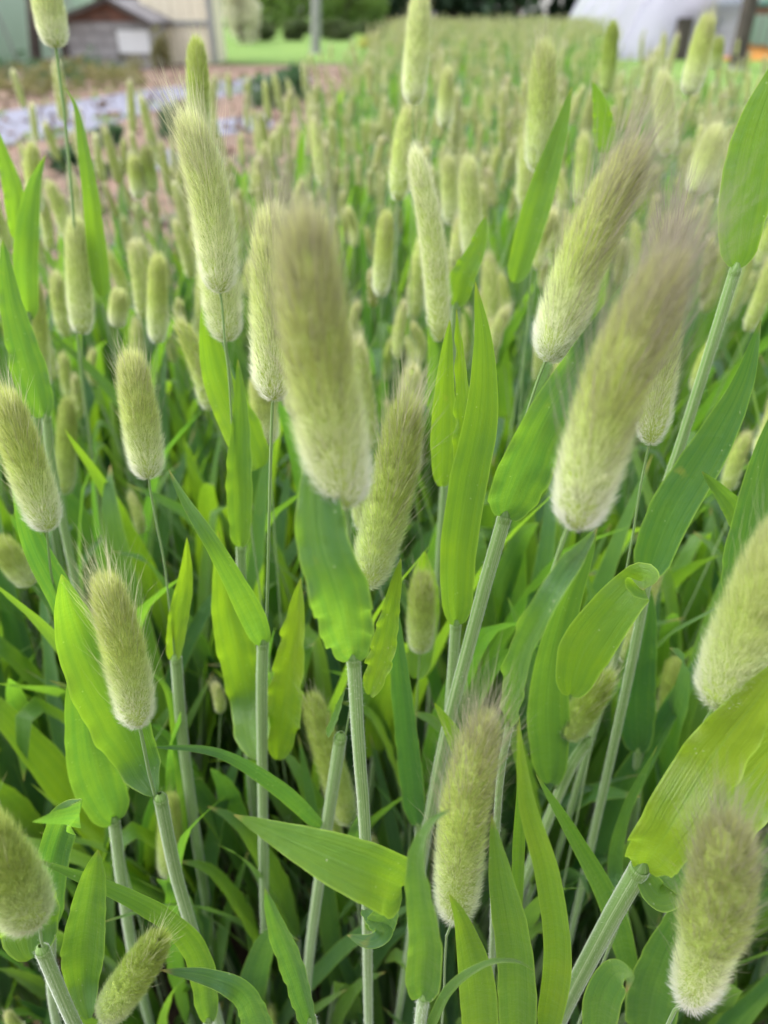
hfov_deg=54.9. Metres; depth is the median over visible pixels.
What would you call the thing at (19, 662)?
grass shoot
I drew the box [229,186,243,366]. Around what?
hares tail plant
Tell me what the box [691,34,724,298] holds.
hares tail plant
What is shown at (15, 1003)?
grass shoot
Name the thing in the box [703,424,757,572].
hares tail plant
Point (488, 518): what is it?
hares tail plant
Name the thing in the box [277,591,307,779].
grass shoot
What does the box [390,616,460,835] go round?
grass shoot
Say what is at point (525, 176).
hares tail plant
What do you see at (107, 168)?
herb tuft
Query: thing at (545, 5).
sky
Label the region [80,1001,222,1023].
grass shoot
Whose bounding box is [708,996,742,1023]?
grass shoot
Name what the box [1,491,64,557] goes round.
hares tail plant
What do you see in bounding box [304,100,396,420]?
hares tail plant
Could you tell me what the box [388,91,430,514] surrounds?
hares tail plant
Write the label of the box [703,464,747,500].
hares tail plant
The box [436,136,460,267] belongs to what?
hares tail plant
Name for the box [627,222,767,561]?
hares tail plant
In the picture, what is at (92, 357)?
hares tail plant
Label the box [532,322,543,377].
hares tail plant
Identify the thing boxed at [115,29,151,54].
window
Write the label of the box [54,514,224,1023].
hares tail plant
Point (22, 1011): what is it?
grass shoot
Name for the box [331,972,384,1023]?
grass shoot
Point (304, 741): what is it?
grass shoot
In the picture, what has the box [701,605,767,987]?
grass shoot
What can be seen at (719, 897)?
hares tail plant
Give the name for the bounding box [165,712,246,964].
grass shoot
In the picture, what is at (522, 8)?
woods
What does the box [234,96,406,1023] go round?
hares tail plant
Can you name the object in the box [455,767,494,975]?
hares tail plant
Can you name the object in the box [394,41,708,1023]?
hares tail plant
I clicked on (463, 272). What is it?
grass shoot
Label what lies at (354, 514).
hares tail plant
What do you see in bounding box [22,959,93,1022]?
hares tail plant
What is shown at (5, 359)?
grass shoot
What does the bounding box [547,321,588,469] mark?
hares tail plant
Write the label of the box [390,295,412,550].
hares tail plant
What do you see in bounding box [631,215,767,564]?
hares tail plant
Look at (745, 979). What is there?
grass shoot
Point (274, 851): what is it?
grass shoot
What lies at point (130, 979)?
hares tail plant
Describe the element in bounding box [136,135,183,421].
hares tail plant
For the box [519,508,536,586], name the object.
grass shoot
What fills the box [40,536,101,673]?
grass shoot
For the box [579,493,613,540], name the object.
grass shoot
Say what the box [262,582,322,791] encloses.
hares tail plant
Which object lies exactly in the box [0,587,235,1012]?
grass shoot
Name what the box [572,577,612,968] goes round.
grass shoot
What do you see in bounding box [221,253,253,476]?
hares tail plant
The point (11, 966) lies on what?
grass shoot
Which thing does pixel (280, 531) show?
grass shoot
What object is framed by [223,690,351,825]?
grass shoot
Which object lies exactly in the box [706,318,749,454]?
hares tail plant
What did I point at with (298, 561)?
hares tail plant
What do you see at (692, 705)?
grass shoot
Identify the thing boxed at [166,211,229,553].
hares tail plant
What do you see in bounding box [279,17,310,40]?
hedge
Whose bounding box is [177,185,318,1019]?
hares tail plant
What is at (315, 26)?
metal pole
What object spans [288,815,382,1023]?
hares tail plant
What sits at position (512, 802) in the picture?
grass shoot
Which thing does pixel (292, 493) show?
grass shoot
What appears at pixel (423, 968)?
grass shoot
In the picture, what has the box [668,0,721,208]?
hares tail plant
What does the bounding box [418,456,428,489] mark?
hares tail plant
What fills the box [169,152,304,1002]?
hares tail plant
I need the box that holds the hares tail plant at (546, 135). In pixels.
[508,1,571,542]
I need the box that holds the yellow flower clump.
[357,36,371,47]
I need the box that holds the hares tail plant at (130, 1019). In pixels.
[105,932,193,1023]
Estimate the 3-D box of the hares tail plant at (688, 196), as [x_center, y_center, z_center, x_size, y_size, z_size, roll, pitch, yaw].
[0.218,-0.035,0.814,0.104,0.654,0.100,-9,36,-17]
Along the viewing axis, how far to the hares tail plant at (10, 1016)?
0.47 m
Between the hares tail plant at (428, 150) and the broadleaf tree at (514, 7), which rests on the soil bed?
the hares tail plant at (428, 150)
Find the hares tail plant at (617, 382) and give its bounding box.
[488,102,767,973]
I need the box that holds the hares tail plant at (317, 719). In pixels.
[291,674,362,971]
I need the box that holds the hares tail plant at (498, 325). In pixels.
[490,293,515,349]
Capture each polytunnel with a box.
[0,0,93,64]
[569,0,747,59]
[640,0,767,46]
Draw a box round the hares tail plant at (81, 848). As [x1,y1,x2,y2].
[65,843,160,988]
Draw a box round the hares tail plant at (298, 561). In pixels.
[282,390,299,577]
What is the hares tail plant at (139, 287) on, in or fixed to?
on the soil bed
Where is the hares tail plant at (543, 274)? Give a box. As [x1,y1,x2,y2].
[537,253,550,375]
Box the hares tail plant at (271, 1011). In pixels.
[266,999,277,1023]
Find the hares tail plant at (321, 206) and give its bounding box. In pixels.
[311,198,330,223]
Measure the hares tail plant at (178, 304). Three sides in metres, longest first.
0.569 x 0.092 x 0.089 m
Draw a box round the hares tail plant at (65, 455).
[54,392,78,512]
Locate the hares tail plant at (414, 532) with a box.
[407,224,452,553]
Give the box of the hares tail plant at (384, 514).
[157,328,455,989]
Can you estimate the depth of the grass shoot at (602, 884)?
0.29 m
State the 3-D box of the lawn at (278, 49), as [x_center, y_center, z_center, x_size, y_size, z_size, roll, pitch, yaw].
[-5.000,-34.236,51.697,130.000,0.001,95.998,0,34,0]
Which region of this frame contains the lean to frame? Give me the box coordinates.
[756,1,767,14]
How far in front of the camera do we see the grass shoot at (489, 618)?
0.50 m
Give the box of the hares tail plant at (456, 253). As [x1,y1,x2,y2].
[399,203,462,558]
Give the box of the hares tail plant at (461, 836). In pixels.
[408,629,534,1023]
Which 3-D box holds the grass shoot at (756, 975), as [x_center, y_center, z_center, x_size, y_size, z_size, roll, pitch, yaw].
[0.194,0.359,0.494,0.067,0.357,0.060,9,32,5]
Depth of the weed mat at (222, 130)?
5.79 m
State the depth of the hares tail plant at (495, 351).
0.54 m
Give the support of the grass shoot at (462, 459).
on the soil bed
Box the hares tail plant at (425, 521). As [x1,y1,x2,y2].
[382,502,438,601]
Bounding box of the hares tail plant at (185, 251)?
[165,208,226,506]
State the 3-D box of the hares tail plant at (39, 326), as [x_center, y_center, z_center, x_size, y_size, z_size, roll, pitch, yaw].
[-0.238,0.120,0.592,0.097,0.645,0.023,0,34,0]
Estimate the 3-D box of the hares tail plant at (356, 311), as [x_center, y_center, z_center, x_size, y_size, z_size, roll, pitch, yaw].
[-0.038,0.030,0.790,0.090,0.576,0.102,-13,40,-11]
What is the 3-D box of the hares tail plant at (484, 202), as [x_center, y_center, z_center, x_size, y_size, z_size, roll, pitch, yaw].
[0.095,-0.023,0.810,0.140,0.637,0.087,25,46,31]
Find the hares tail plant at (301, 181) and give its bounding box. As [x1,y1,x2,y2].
[291,174,307,216]
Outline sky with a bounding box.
[221,0,561,13]
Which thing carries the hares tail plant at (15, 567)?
on the soil bed
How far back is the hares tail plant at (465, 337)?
0.75 m
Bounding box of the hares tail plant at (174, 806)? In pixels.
[153,779,184,879]
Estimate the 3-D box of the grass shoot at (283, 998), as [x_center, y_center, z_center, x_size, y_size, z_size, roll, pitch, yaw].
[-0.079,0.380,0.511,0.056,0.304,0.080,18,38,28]
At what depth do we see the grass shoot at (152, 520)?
0.58 m
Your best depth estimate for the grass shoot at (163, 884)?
0.44 m
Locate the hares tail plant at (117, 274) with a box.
[107,243,226,518]
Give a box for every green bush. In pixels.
[247,0,297,30]
[273,0,336,33]
[321,0,377,31]
[352,0,390,24]
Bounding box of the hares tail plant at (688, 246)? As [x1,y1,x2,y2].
[636,153,723,456]
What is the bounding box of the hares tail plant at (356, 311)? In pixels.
[347,295,363,335]
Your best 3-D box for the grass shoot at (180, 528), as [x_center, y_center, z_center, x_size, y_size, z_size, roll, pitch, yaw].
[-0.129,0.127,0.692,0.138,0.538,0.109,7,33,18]
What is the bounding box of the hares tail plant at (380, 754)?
[375,717,397,819]
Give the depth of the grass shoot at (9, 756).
0.48 m
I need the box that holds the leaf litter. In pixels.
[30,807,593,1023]
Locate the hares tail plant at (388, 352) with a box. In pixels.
[381,334,393,420]
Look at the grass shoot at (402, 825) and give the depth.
0.49 m
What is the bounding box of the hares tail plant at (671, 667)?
[656,646,689,710]
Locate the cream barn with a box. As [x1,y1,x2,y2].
[139,0,226,63]
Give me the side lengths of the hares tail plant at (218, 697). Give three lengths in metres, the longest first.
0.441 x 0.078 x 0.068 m
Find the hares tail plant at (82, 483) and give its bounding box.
[50,415,86,509]
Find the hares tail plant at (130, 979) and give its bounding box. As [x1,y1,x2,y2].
[60,850,186,1023]
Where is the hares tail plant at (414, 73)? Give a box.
[398,0,438,560]
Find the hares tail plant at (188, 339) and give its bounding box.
[160,301,294,612]
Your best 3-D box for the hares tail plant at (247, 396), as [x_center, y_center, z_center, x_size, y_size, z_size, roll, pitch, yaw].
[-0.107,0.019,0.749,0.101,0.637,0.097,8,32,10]
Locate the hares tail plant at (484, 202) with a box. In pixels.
[477,179,521,418]
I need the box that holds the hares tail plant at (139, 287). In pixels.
[82,228,190,579]
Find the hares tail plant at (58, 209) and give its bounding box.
[42,171,185,479]
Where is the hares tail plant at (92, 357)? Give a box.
[85,343,132,484]
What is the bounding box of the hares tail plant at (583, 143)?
[497,118,593,441]
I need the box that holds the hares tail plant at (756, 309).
[632,247,767,606]
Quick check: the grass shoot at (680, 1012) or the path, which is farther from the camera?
the path
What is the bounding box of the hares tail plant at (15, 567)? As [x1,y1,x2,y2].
[0,524,186,966]
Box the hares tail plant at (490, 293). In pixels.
[478,242,541,547]
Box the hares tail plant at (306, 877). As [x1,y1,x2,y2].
[270,757,357,924]
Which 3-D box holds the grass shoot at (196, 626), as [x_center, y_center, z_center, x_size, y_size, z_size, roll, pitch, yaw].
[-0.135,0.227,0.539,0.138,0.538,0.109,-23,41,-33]
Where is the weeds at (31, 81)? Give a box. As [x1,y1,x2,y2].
[0,52,149,98]
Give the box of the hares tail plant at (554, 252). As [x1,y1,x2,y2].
[468,200,562,387]
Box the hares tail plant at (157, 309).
[132,236,177,578]
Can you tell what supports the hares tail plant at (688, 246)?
on the soil bed
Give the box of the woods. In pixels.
[392,0,532,22]
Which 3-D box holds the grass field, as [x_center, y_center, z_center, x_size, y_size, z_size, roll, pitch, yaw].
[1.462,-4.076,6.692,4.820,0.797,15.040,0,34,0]
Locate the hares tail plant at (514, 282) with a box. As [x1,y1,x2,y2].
[509,209,520,318]
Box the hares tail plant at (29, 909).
[0,804,82,1023]
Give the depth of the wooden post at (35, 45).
11.25 m
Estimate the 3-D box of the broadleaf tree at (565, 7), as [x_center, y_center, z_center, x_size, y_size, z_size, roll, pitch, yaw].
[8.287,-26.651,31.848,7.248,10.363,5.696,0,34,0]
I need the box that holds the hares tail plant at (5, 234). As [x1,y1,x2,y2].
[0,200,134,491]
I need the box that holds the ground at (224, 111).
[0,14,560,342]
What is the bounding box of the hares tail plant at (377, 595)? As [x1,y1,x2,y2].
[371,348,436,664]
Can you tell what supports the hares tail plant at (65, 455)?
on the soil bed
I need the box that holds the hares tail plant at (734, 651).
[577,468,767,1023]
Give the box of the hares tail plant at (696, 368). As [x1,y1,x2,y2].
[631,338,718,529]
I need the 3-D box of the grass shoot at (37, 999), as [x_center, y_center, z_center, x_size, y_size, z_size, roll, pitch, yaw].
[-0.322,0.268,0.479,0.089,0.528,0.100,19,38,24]
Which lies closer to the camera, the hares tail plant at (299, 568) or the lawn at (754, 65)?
the hares tail plant at (299, 568)
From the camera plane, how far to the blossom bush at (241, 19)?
18.99 m
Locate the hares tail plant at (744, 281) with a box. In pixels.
[627,252,756,553]
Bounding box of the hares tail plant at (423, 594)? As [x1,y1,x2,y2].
[402,551,439,851]
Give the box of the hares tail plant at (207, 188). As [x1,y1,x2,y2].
[147,46,258,889]
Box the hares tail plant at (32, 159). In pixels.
[17,129,58,420]
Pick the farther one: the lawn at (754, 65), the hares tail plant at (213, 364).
the lawn at (754, 65)
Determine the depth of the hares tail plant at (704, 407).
0.63 m
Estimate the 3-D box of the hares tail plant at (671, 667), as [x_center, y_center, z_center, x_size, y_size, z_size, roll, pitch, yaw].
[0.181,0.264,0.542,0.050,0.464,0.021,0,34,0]
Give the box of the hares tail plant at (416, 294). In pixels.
[370,230,424,462]
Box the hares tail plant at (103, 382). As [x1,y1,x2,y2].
[48,209,290,537]
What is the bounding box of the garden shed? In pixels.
[60,0,172,67]
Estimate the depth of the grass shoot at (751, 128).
0.24 m
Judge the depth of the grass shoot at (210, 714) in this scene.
0.57 m
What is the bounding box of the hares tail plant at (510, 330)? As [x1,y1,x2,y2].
[430,121,530,515]
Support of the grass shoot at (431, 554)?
on the soil bed
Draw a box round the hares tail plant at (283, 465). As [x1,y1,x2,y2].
[242,210,335,484]
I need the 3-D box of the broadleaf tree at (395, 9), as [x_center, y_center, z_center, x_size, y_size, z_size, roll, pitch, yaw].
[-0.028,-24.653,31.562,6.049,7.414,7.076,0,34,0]
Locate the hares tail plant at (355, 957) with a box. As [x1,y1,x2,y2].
[316,832,391,972]
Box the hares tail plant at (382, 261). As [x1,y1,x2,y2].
[370,193,399,442]
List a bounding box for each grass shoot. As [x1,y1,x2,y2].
[0,135,61,566]
[0,239,166,997]
[0,375,69,682]
[0,517,97,995]
[0,582,247,946]
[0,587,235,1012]
[0,601,66,683]
[0,636,227,868]
[0,656,57,999]
[0,678,135,914]
[0,681,72,903]
[0,697,200,961]
[0,774,22,1022]
[0,780,104,1023]
[0,939,13,1020]
[0,950,61,1020]
[0,958,60,1013]
[1,323,97,683]
[9,513,53,616]
[9,961,24,1006]
[11,977,42,1023]
[11,983,20,1020]
[13,486,118,936]
[14,985,44,1023]
[15,696,226,893]
[18,627,53,688]
[21,583,229,1003]
[24,492,246,806]
[32,798,82,1023]
[34,464,220,857]
[38,859,272,1023]
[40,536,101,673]
[45,1008,51,1023]
[49,431,165,962]
[50,680,277,977]
[56,721,190,995]
[58,880,160,1023]
[62,901,102,969]
[64,429,244,797]
[64,687,154,1023]
[66,707,210,1023]
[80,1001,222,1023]
[91,423,167,730]
[101,464,276,922]
[102,827,164,1023]
[111,551,315,871]
[111,808,277,984]
[117,365,296,789]
[117,561,235,945]
[127,484,313,760]
[129,467,300,892]
[135,791,212,982]
[139,414,198,677]
[157,879,236,1023]
[157,979,183,1023]
[160,473,224,797]
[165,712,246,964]
[165,747,248,1023]
[167,563,284,871]
[182,860,308,1003]
[194,495,305,884]
[197,506,249,841]
[199,430,264,796]
[207,806,354,995]
[209,521,383,818]
[210,768,274,976]
[213,543,431,995]
[214,666,243,879]
[217,826,296,1023]
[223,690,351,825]
[226,978,269,1023]
[236,905,406,1023]
[244,401,312,880]
[244,629,302,972]
[245,894,305,1017]
[248,455,421,763]
[262,506,367,923]
[263,463,309,776]
[264,889,318,1023]
[269,613,316,682]
[269,623,348,930]
[275,478,379,771]
[276,808,358,1023]
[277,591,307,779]
[277,700,313,901]
[278,401,372,652]
[285,754,437,1023]
[298,734,407,1023]
[308,889,416,1023]
[316,618,407,956]
[323,492,554,847]
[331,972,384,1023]
[334,922,361,1023]
[342,702,501,856]
[348,816,404,969]
[349,508,478,746]
[352,507,435,772]
[369,708,492,993]
[370,759,453,975]
[374,394,434,684]
[384,915,498,1023]
[384,938,454,1023]
[385,414,447,669]
[388,468,555,1016]
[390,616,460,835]
[405,806,533,1023]
[415,711,638,920]
[418,522,447,723]
[422,595,449,747]
[422,622,529,893]
[425,81,614,737]
[427,281,497,1019]
[429,884,575,1023]
[430,527,637,884]
[432,646,537,878]
[433,522,683,828]
[439,530,480,645]
[439,909,461,1023]
[444,362,552,682]
[449,722,571,1023]
[457,455,651,1002]
[473,532,503,725]
[476,606,720,935]
[480,520,526,819]
[480,527,502,557]
[481,705,607,995]
[483,524,610,856]
[483,661,622,872]
[484,491,504,551]
[486,516,575,549]
[488,520,639,817]
[493,460,626,543]
[495,922,542,1023]
[497,643,707,1016]
[502,598,536,899]
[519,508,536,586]
[522,732,538,1007]
[531,70,767,949]
[536,747,656,970]
[536,759,595,1003]
[537,789,630,970]
[554,514,592,822]
[562,666,767,1023]
[568,788,642,924]
[569,320,760,944]
[569,668,616,966]
[570,914,659,1023]
[572,532,711,789]
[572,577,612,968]
[573,582,660,958]
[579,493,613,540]
[582,646,693,817]
[582,904,682,1023]
[589,569,621,679]
[589,647,767,926]
[604,756,664,955]
[616,590,656,842]
[617,845,767,1023]
[625,608,707,840]
[628,441,700,700]
[628,579,725,933]
[634,698,709,960]
[644,925,767,972]
[665,420,767,913]
[672,332,760,597]
[676,973,767,1023]
[677,1006,685,1019]
[679,508,715,664]
[684,902,767,1023]
[685,533,719,597]
[693,531,722,573]
[699,984,743,1023]
[700,355,767,553]
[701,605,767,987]
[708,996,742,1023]
[715,475,720,528]
[734,947,761,986]
[738,944,767,990]
[746,908,767,953]
[751,1003,767,1023]
[758,876,767,894]
[759,834,767,888]
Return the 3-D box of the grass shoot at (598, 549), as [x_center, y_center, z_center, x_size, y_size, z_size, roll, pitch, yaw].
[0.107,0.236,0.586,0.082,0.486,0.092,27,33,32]
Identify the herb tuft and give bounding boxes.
[45,143,78,172]
[78,158,111,177]
[91,122,124,148]
[156,105,184,138]
[246,71,297,107]
[272,61,313,99]
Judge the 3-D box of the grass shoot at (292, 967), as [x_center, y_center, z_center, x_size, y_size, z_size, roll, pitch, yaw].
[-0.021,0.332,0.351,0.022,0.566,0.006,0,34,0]
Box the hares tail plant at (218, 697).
[202,676,226,926]
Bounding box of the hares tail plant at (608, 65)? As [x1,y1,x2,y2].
[583,7,624,330]
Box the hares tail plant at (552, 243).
[547,199,561,274]
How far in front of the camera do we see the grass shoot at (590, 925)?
0.52 m
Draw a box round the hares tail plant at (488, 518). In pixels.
[407,201,562,539]
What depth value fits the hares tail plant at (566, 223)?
0.63 m
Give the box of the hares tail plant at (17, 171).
[14,159,117,431]
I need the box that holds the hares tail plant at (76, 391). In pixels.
[65,367,92,575]
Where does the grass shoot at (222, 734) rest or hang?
on the soil bed
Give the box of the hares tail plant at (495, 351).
[486,310,498,485]
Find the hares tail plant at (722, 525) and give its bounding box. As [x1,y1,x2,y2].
[720,432,740,536]
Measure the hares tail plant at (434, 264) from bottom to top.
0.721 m
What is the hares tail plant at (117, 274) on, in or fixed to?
on the soil bed
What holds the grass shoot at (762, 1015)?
on the soil bed
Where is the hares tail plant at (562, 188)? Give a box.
[549,166,569,454]
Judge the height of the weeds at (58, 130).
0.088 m
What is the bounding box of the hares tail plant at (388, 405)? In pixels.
[380,395,393,420]
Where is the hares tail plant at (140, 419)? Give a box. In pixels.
[102,318,228,1017]
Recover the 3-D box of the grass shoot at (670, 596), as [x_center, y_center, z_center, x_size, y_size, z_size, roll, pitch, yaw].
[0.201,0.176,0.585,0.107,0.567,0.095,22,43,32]
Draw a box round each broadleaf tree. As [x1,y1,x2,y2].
[221,0,321,25]
[325,0,410,27]
[396,0,509,27]
[457,0,577,25]
[521,0,577,22]
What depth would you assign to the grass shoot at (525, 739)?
0.47 m
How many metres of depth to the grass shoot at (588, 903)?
0.53 m
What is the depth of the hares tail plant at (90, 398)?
0.73 m
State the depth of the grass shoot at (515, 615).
0.41 m
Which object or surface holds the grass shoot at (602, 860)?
on the soil bed
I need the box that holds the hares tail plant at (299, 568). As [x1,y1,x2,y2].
[285,416,306,586]
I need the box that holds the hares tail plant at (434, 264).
[390,115,453,492]
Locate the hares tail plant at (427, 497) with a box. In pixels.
[417,280,482,527]
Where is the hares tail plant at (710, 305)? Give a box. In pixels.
[636,242,726,461]
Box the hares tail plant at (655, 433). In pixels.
[537,148,719,1010]
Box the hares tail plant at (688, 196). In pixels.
[679,188,693,217]
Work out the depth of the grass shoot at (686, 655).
0.49 m
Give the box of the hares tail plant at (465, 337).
[459,299,472,367]
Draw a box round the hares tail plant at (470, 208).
[454,132,484,379]
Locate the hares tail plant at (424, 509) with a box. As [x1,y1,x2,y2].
[405,332,431,531]
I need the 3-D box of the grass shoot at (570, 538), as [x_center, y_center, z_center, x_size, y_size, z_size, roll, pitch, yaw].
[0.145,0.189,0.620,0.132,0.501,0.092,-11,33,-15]
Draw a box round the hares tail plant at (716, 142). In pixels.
[625,103,733,507]
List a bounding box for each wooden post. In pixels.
[26,0,41,64]
[725,0,758,70]
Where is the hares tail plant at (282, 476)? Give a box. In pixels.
[276,466,296,512]
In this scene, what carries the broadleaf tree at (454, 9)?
on the lawn at (278, 49)
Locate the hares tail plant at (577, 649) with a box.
[488,531,658,964]
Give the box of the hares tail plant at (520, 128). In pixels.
[515,105,527,396]
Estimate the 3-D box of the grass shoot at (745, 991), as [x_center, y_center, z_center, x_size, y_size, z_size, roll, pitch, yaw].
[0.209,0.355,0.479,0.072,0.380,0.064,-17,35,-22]
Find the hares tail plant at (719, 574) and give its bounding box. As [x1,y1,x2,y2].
[708,571,720,606]
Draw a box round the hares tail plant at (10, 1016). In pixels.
[1,996,98,1023]
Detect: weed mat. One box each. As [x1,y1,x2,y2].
[119,149,179,170]
[217,115,272,134]
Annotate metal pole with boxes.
[310,0,320,53]
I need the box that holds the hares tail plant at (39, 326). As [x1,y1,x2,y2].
[32,265,53,423]
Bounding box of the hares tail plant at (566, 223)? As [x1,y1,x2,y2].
[520,204,573,417]
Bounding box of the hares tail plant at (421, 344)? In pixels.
[375,316,426,557]
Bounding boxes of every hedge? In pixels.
[251,17,277,40]
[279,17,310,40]
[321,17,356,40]
[355,18,392,39]
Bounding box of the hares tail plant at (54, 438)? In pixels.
[51,413,57,460]
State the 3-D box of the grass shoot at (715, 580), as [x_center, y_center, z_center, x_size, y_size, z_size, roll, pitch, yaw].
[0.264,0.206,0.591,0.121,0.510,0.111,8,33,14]
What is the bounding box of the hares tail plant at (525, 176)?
[513,120,559,469]
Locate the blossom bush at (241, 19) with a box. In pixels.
[221,0,261,43]
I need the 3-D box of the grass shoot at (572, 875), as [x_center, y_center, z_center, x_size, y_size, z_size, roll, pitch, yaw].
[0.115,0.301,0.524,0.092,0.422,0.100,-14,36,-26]
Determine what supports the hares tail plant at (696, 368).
on the soil bed
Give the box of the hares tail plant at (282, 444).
[237,271,300,473]
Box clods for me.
[0,67,350,282]
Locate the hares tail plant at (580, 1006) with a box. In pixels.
[570,891,639,1023]
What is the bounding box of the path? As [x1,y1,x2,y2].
[0,76,313,144]
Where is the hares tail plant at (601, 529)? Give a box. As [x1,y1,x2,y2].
[597,518,613,535]
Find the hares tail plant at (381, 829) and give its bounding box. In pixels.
[311,686,397,1015]
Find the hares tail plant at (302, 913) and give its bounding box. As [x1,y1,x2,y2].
[253,806,361,1023]
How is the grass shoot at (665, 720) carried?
on the soil bed
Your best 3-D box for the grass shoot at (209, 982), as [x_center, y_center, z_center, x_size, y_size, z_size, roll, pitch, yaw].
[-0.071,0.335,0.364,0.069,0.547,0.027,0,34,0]
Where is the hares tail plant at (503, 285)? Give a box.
[497,265,515,439]
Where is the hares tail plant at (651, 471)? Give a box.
[628,438,662,565]
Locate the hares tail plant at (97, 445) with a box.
[0,377,120,665]
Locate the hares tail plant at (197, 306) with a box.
[165,256,202,729]
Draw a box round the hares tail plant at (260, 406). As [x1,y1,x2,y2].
[244,369,299,892]
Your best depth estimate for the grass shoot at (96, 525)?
0.52 m
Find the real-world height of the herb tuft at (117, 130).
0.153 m
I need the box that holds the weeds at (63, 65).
[0,44,129,86]
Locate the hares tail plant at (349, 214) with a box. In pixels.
[342,202,359,302]
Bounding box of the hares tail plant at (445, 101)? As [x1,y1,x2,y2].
[434,54,457,247]
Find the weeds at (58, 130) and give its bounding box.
[0,61,311,146]
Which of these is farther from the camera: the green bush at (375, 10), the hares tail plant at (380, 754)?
the green bush at (375, 10)
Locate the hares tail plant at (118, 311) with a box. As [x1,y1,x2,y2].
[107,273,134,525]
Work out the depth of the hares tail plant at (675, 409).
0.69 m
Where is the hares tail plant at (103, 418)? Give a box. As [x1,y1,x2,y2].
[98,297,118,441]
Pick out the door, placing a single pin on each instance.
(686, 24)
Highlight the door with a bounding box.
[673,18,693,59]
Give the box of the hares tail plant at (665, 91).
[646,55,681,493]
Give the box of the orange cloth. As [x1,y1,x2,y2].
[724,43,767,59]
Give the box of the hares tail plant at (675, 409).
[636,202,704,451]
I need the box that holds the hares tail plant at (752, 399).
[739,373,764,449]
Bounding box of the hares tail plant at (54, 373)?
[48,339,193,759]
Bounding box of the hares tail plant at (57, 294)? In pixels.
[44,255,193,758]
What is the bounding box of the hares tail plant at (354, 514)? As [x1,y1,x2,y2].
[269,472,413,842]
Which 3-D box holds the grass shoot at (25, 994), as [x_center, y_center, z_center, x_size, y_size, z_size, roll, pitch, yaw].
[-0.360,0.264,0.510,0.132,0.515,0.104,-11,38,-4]
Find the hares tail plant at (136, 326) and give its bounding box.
[125,308,148,509]
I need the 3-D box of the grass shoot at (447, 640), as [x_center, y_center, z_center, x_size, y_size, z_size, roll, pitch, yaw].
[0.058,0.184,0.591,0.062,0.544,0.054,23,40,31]
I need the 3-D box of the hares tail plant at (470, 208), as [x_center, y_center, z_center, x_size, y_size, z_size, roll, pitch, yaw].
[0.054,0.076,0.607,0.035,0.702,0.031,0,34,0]
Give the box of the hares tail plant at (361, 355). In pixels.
[350,324,443,685]
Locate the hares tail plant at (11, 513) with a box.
[1,475,12,515]
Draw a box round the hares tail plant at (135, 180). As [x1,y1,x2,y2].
[125,149,170,460]
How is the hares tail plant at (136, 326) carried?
on the soil bed
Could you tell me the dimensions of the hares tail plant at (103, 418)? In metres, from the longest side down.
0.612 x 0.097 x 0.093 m
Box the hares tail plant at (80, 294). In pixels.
[60,190,157,872]
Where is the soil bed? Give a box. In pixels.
[23,782,767,1023]
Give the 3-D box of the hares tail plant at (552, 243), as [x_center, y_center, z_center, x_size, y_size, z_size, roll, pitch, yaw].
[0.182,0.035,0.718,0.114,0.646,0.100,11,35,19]
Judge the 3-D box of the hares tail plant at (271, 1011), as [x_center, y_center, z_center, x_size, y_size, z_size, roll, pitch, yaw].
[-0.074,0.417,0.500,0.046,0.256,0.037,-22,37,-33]
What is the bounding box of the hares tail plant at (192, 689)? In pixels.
[123,482,231,908]
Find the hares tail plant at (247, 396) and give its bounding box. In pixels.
[246,205,296,571]
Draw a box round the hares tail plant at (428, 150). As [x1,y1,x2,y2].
[409,138,433,404]
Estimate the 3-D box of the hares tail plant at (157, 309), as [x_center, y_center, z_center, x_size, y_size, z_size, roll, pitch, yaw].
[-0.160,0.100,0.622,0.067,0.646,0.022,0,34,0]
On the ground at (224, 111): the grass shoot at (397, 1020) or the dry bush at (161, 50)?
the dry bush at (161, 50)
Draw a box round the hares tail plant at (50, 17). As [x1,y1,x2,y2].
[23,0,109,543]
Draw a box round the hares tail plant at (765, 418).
[615,382,767,759]
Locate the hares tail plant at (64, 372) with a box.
[55,349,101,463]
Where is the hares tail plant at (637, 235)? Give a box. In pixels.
[627,216,643,463]
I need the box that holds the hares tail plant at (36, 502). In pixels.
[0,360,168,1023]
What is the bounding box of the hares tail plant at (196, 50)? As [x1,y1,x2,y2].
[183,12,286,874]
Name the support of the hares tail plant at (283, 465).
on the soil bed
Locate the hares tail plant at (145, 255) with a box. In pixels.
[129,225,226,486]
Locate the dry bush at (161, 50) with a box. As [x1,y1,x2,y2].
[149,26,172,70]
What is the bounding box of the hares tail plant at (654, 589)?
[603,572,667,711]
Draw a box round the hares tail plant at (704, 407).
[663,125,767,476]
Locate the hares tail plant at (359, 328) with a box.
[357,327,422,509]
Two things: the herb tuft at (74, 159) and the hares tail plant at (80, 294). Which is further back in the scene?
the herb tuft at (74, 159)
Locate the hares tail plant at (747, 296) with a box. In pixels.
[703,268,759,401]
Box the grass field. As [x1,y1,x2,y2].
[0,12,767,820]
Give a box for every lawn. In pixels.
[208,17,559,64]
[606,60,767,134]
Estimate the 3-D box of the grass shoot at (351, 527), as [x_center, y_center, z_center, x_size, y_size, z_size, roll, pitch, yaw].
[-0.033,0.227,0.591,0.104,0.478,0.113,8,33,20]
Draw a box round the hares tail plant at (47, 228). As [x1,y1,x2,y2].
[32,185,81,468]
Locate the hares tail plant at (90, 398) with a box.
[82,346,111,509]
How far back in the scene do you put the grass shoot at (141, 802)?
0.47 m
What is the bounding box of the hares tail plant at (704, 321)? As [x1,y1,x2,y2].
[697,245,727,528]
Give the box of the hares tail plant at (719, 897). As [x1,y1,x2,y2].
[650,736,767,1023]
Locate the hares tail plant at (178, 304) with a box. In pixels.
[173,294,195,499]

